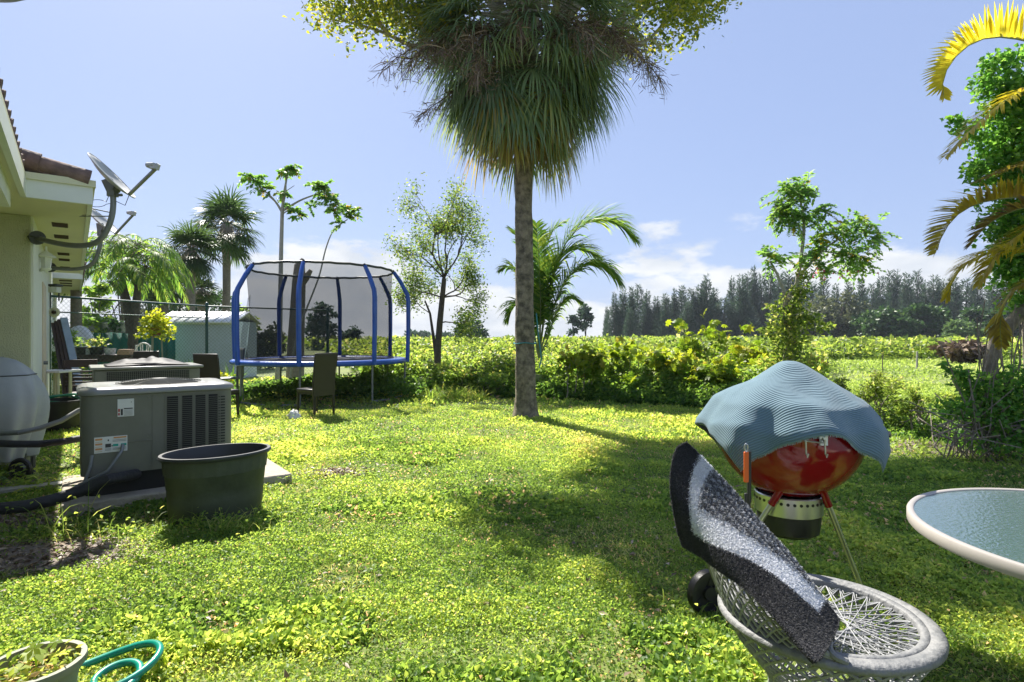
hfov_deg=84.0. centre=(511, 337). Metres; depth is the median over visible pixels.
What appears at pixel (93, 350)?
flower pot
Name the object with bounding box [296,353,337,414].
dining chair
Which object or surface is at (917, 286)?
casuarina tree
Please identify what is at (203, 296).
fan palm
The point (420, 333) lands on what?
horizon hedge
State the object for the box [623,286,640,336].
casuarina tree
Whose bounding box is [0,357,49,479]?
covered barbecue
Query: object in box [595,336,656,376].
castor shrub
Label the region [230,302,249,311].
background tree
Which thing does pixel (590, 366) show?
castor shrub
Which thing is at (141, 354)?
table
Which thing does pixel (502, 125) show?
cabbage palm
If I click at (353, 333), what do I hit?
casuarina bush
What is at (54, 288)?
flood light
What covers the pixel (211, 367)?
dining chair
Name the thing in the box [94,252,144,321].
background tree
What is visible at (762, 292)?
casuarina tree
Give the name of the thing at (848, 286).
casuarina tree
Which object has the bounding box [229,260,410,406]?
trampoline
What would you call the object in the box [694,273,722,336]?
casuarina tree
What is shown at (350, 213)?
bent sapling
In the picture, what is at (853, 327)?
broadleaf tree
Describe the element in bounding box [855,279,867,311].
casuarina tree
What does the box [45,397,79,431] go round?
storage tub
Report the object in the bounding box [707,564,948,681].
lattice chair
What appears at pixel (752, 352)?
castor shrub
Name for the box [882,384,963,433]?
wispy shrub
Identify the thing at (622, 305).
casuarina tree
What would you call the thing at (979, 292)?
casuarina tree
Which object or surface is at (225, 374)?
plant
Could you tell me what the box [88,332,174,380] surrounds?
windscreen tarp
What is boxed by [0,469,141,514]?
insulated pipe
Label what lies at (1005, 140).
vine covered tree
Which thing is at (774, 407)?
towel
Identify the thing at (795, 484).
kettle barbecue
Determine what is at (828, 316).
broadleaf tree
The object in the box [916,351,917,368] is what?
fence post
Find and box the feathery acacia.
[381,172,496,363]
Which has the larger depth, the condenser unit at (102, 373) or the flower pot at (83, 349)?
the flower pot at (83, 349)
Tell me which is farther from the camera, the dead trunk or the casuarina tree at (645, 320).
the casuarina tree at (645, 320)
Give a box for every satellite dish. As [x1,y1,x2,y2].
[27,152,160,247]
[48,209,136,271]
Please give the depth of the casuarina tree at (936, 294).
150.44 m
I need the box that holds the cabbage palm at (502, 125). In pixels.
[368,0,678,417]
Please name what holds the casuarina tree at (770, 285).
on the ground at (442, 653)
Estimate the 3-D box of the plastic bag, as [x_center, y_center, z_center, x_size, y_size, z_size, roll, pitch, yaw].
[-3.565,1.255,9.286,0.248,0.170,0.243,0,0,23]
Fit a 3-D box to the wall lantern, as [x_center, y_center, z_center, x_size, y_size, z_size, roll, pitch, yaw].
[-5.682,-0.937,6.900,0.273,0.340,0.210,0,0,0]
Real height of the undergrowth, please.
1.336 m
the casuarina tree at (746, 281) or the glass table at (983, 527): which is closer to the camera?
the glass table at (983, 527)
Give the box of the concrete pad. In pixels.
[60,459,291,516]
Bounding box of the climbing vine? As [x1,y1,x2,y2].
[755,265,836,370]
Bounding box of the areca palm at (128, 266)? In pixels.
[60,231,195,358]
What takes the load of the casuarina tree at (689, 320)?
on the ground at (442, 653)
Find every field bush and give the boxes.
[941,319,976,337]
[962,326,987,337]
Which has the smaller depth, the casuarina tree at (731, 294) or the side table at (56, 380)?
the side table at (56, 380)
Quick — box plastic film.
[104,356,187,365]
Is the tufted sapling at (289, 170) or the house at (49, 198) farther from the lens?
the tufted sapling at (289, 170)
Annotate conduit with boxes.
[0,408,79,435]
[72,444,124,487]
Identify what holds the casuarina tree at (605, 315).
on the ground at (442, 653)
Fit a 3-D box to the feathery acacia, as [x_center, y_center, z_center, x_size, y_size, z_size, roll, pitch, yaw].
[-1.870,-1.392,14.565,2.962,5.683,2.697,0,0,0]
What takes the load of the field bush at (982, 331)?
on the ground at (442, 653)
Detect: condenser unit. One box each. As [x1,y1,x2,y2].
[76,377,233,495]
[89,362,203,381]
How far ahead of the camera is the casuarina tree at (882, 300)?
143.76 m
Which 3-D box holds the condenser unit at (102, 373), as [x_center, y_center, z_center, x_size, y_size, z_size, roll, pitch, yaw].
[-5.093,0.771,7.919,1.270,0.917,0.980,0,0,-38]
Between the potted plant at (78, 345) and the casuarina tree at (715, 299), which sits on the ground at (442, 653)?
the casuarina tree at (715, 299)
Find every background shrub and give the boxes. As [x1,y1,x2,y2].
[69,309,107,376]
[103,316,124,332]
[257,321,286,369]
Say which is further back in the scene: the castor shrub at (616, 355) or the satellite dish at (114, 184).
the castor shrub at (616, 355)
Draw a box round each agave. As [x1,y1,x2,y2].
[221,362,250,385]
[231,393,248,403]
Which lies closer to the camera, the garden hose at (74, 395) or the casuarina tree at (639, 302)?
the garden hose at (74, 395)
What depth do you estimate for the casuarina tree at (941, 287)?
153.41 m
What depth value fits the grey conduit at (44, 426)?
4.91 m
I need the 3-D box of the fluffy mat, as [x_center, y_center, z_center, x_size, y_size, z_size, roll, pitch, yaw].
[0.811,0.702,1.811,0.356,0.662,0.634,0,0,-23]
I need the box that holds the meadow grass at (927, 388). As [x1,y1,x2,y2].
[633,356,1023,464]
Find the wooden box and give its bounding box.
[117,349,133,354]
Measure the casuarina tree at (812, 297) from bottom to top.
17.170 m
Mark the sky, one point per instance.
(208, 92)
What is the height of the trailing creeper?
0.907 m
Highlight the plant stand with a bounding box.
[151,335,162,357]
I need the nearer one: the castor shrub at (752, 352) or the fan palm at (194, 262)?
the castor shrub at (752, 352)
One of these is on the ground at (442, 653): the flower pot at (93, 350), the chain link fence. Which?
the chain link fence
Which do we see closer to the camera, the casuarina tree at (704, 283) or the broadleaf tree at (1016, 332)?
the broadleaf tree at (1016, 332)
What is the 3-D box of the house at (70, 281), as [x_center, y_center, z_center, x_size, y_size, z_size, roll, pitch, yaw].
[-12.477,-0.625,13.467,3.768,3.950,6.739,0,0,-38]
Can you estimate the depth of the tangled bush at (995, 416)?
6.25 m
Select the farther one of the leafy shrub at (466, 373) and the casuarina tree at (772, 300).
the casuarina tree at (772, 300)
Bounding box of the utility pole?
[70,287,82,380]
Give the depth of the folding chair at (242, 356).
11.80 m
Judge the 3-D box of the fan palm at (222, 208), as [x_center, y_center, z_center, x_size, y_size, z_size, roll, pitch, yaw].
[-13.518,-2.943,27.116,3.975,8.598,4.316,0,0,0]
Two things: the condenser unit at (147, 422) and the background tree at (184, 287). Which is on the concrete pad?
the condenser unit at (147, 422)
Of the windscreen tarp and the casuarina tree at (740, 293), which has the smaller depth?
the windscreen tarp
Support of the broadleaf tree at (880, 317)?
on the ground at (442, 653)
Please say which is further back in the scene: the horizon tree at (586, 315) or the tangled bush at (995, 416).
the horizon tree at (586, 315)
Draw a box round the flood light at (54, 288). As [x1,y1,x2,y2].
[48,284,62,306]
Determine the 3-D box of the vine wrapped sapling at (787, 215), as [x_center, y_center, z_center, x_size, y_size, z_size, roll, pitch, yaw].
[5.809,-0.851,10.620,2.681,4.401,1.025,0,0,0]
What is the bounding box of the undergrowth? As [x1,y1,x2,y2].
[231,346,1004,446]
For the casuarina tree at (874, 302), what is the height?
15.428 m
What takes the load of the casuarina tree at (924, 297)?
on the ground at (442, 653)
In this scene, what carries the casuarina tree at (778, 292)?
on the ground at (442, 653)
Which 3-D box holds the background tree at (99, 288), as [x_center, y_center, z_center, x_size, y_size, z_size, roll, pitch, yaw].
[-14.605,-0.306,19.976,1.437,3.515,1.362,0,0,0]
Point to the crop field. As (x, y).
(831, 346)
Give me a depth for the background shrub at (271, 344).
23.81 m
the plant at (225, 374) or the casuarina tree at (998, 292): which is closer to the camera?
the plant at (225, 374)
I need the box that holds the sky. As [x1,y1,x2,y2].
[0,0,1023,337]
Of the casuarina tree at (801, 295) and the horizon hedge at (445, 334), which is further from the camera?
the horizon hedge at (445, 334)
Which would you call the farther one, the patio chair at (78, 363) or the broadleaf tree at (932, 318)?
the broadleaf tree at (932, 318)
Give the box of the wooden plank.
[0,481,61,493]
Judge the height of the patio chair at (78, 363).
1.002 m
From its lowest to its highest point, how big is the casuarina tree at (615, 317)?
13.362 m
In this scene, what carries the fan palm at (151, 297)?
on the ground at (442, 653)
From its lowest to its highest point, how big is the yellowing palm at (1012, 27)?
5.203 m
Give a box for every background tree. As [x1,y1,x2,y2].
[82,280,115,370]
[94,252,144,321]
[119,244,180,316]
[145,278,196,312]
[182,288,231,311]
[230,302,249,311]
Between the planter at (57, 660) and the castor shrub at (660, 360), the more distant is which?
the castor shrub at (660, 360)
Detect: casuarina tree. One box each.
[602,292,622,336]
[602,306,609,336]
[613,289,627,335]
[622,307,639,337]
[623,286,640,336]
[631,283,647,336]
[638,289,652,336]
[646,296,665,336]
[656,294,676,335]
[670,288,680,336]
[671,285,690,335]
[676,301,700,336]
[684,286,699,336]
[692,284,716,334]
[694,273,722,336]
[708,287,723,324]
[712,303,723,334]
[714,296,738,336]
[724,275,736,334]
[726,273,758,336]
[729,302,762,337]
[737,272,762,325]
[748,265,763,334]
[755,273,770,329]
[762,271,777,327]
[763,298,784,334]
[767,272,791,335]
[779,270,795,297]
[794,277,808,304]
[805,281,818,303]
[814,278,834,335]
[830,283,848,336]
[843,281,858,330]
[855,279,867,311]
[860,283,880,312]
[871,274,887,310]
[882,269,898,309]
[890,268,902,306]
[895,272,915,312]
[908,269,926,304]
[915,280,934,304]
[924,275,946,337]
[932,277,949,304]
[942,277,964,319]
[957,277,982,309]
[967,276,984,306]
[980,279,999,310]
[993,278,1012,306]
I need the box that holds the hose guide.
[49,307,59,316]
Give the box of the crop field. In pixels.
[274,333,1022,386]
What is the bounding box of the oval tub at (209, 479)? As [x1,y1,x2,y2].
[157,443,270,527]
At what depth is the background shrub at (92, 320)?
18.98 m
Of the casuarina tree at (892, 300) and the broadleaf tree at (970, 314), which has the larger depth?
the casuarina tree at (892, 300)
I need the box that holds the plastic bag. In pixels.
[286,409,300,419]
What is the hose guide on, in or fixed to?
attached to the house at (49, 198)
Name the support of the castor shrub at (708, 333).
on the ground at (442, 653)
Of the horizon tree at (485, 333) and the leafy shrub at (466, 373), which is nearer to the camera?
the leafy shrub at (466, 373)
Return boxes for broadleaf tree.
[796,306,835,336]
[807,289,870,337]
[845,313,878,337]
[856,305,908,338]
[882,315,926,337]
[903,301,953,337]
[955,303,1005,329]
[1003,305,1021,337]
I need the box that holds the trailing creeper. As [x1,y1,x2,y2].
[934,361,991,415]
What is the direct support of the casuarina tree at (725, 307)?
on the ground at (442, 653)
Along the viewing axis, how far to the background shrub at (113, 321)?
19.12 m
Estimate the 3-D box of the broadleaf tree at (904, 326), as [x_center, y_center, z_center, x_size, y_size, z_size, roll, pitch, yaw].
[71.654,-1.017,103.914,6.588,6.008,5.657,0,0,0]
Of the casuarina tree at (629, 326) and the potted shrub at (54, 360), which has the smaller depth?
the potted shrub at (54, 360)
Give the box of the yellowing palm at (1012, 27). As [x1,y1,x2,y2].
[922,0,1023,350]
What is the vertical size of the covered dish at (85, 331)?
1.646 m
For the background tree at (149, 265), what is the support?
on the ground at (442, 653)
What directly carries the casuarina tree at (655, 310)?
on the ground at (442, 653)
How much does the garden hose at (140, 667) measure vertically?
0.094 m
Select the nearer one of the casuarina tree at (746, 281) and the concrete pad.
the concrete pad
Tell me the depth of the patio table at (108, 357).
12.82 m
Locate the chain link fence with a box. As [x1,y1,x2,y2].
[50,295,328,397]
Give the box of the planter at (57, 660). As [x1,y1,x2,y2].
[0,637,87,681]
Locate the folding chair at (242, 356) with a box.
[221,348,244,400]
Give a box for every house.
[0,78,95,469]
[52,262,86,351]
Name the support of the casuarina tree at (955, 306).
on the ground at (442, 653)
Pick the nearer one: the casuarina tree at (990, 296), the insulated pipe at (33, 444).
the insulated pipe at (33, 444)
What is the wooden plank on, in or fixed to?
on the ground at (442, 653)
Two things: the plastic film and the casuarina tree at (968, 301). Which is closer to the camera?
the plastic film
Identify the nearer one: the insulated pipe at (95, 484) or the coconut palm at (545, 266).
the insulated pipe at (95, 484)
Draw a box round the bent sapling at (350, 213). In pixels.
[289,203,362,377]
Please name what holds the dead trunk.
on the ground at (442, 653)
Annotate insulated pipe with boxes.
[0,435,79,447]
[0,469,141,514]
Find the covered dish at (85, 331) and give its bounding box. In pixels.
[71,325,94,368]
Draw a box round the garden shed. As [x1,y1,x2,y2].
[165,311,260,377]
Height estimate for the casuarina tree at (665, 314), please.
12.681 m
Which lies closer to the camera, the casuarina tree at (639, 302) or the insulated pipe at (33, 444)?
the insulated pipe at (33, 444)
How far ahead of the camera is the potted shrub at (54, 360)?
11.18 m
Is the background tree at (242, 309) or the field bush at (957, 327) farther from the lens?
the field bush at (957, 327)
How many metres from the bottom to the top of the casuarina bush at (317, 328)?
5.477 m
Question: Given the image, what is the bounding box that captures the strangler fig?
[282,0,742,191]
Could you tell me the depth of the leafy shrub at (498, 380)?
12.67 m
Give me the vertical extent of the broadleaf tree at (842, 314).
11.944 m
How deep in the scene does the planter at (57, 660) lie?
1.98 m
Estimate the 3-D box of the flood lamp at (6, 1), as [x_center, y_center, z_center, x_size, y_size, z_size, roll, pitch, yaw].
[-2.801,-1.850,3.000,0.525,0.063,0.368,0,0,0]
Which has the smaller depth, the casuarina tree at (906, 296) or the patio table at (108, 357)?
the patio table at (108, 357)
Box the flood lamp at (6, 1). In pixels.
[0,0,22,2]
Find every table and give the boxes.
[46,369,80,397]
[76,354,132,361]
[133,351,159,358]
[906,488,1023,579]
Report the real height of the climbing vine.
2.641 m
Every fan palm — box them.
[142,265,192,315]
[152,218,230,311]
[183,276,222,311]
[186,183,266,311]
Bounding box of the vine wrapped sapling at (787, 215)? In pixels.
[756,169,901,360]
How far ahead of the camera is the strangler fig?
9.08 m
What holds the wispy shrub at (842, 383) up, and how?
on the ground at (442, 653)
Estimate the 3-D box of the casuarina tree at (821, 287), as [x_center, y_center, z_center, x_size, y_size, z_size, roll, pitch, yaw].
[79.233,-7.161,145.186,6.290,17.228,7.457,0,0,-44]
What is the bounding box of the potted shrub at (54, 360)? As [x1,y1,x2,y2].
[52,329,83,396]
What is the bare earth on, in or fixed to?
on the ground at (442, 653)
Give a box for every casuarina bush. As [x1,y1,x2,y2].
[305,301,337,349]
[337,325,364,340]
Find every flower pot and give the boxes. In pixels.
[74,347,86,354]
[85,333,110,354]
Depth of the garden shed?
18.20 m
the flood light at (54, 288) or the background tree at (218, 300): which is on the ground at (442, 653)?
the background tree at (218, 300)
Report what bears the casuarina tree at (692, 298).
on the ground at (442, 653)
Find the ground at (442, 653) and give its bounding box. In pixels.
[0,347,1023,681]
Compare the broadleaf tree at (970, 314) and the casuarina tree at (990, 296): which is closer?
the broadleaf tree at (970, 314)
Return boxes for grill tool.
[744,443,750,507]
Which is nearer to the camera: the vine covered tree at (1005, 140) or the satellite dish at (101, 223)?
the vine covered tree at (1005, 140)
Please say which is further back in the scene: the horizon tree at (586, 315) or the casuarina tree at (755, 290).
the casuarina tree at (755, 290)
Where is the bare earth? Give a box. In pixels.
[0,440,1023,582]
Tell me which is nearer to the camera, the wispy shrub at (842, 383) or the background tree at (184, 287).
the wispy shrub at (842, 383)
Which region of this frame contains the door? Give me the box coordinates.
[42,282,47,386]
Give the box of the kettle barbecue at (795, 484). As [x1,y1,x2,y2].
[687,431,891,616]
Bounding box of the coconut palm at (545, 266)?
[495,198,642,385]
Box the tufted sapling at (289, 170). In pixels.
[237,164,345,380]
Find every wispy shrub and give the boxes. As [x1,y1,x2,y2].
[833,374,872,402]
[853,369,909,423]
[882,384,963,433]
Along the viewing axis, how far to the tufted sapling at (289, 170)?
16.15 m
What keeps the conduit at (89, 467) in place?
attached to the condenser unit at (147, 422)
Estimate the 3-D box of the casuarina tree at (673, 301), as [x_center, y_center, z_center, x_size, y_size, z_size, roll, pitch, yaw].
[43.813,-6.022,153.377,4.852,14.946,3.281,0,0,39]
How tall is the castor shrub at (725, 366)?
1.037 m
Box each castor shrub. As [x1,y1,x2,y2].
[556,343,608,397]
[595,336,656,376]
[622,342,695,389]
[666,308,778,364]
[679,353,742,387]
[718,339,776,370]
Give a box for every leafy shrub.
[430,367,480,389]
[478,370,511,397]
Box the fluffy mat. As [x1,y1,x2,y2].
[669,440,840,663]
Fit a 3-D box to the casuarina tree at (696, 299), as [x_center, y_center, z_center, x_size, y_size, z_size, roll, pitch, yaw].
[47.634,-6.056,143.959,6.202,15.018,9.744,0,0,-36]
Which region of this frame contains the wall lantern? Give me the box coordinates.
[39,246,56,272]
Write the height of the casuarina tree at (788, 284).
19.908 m
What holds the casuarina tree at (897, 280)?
on the ground at (442, 653)
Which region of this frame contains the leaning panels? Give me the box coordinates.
[51,317,81,396]
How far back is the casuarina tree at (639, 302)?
151.22 m
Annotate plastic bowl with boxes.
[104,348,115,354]
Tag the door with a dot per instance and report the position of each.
(44, 362)
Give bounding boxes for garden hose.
[49,393,79,401]
[80,639,163,681]
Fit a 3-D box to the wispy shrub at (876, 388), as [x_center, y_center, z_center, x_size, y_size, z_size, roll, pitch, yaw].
[5.397,0.916,8.355,0.728,0.885,1.291,0,0,32]
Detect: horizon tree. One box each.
[454,318,489,339]
[565,314,579,336]
[575,303,595,335]
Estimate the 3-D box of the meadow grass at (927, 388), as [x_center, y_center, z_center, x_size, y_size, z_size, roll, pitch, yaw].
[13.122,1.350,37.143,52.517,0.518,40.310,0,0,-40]
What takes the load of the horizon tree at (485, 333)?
on the ground at (442, 653)
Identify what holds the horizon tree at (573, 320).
on the ground at (442, 653)
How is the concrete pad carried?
on the ground at (442, 653)
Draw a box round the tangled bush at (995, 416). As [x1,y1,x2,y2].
[909,342,1023,460]
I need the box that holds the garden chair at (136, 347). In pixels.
[135,342,150,350]
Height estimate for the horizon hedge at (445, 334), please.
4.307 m
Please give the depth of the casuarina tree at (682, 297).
152.23 m
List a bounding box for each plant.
[74,337,88,351]
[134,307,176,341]
[220,370,235,385]
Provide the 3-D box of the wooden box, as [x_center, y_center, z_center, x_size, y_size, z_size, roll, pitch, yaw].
[-8.750,0.335,12.900,0.280,0.120,0.200,0,0,0]
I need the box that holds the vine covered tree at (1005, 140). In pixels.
[933,43,1023,453]
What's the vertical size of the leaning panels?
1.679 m
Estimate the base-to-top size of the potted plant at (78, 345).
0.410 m
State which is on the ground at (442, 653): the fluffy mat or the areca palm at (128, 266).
the areca palm at (128, 266)
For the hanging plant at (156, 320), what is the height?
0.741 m
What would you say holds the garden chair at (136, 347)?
on the ground at (442, 653)
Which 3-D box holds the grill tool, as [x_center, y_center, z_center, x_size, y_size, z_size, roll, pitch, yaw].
[1.004,0.639,2.426,0.034,0.375,0.022,0,0,0]
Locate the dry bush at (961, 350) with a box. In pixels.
[925,336,1002,363]
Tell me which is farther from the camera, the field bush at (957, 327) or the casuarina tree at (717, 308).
the casuarina tree at (717, 308)
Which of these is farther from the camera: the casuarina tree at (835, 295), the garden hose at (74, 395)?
the casuarina tree at (835, 295)
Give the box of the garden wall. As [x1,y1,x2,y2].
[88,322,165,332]
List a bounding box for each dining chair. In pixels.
[193,354,238,416]
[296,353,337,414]
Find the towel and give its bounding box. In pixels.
[695,361,890,471]
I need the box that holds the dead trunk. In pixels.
[286,258,312,377]
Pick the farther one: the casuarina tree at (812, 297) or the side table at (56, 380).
the casuarina tree at (812, 297)
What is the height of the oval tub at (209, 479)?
0.504 m
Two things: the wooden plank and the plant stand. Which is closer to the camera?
the wooden plank
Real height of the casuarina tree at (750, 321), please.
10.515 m
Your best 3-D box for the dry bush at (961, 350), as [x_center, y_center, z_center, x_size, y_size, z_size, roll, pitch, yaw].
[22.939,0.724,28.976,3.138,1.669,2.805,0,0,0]
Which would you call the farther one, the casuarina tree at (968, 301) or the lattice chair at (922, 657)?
the casuarina tree at (968, 301)
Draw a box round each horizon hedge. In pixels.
[403,328,431,337]
[429,330,455,336]
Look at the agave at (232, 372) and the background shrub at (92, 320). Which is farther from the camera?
the background shrub at (92, 320)
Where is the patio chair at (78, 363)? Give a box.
[63,359,97,396]

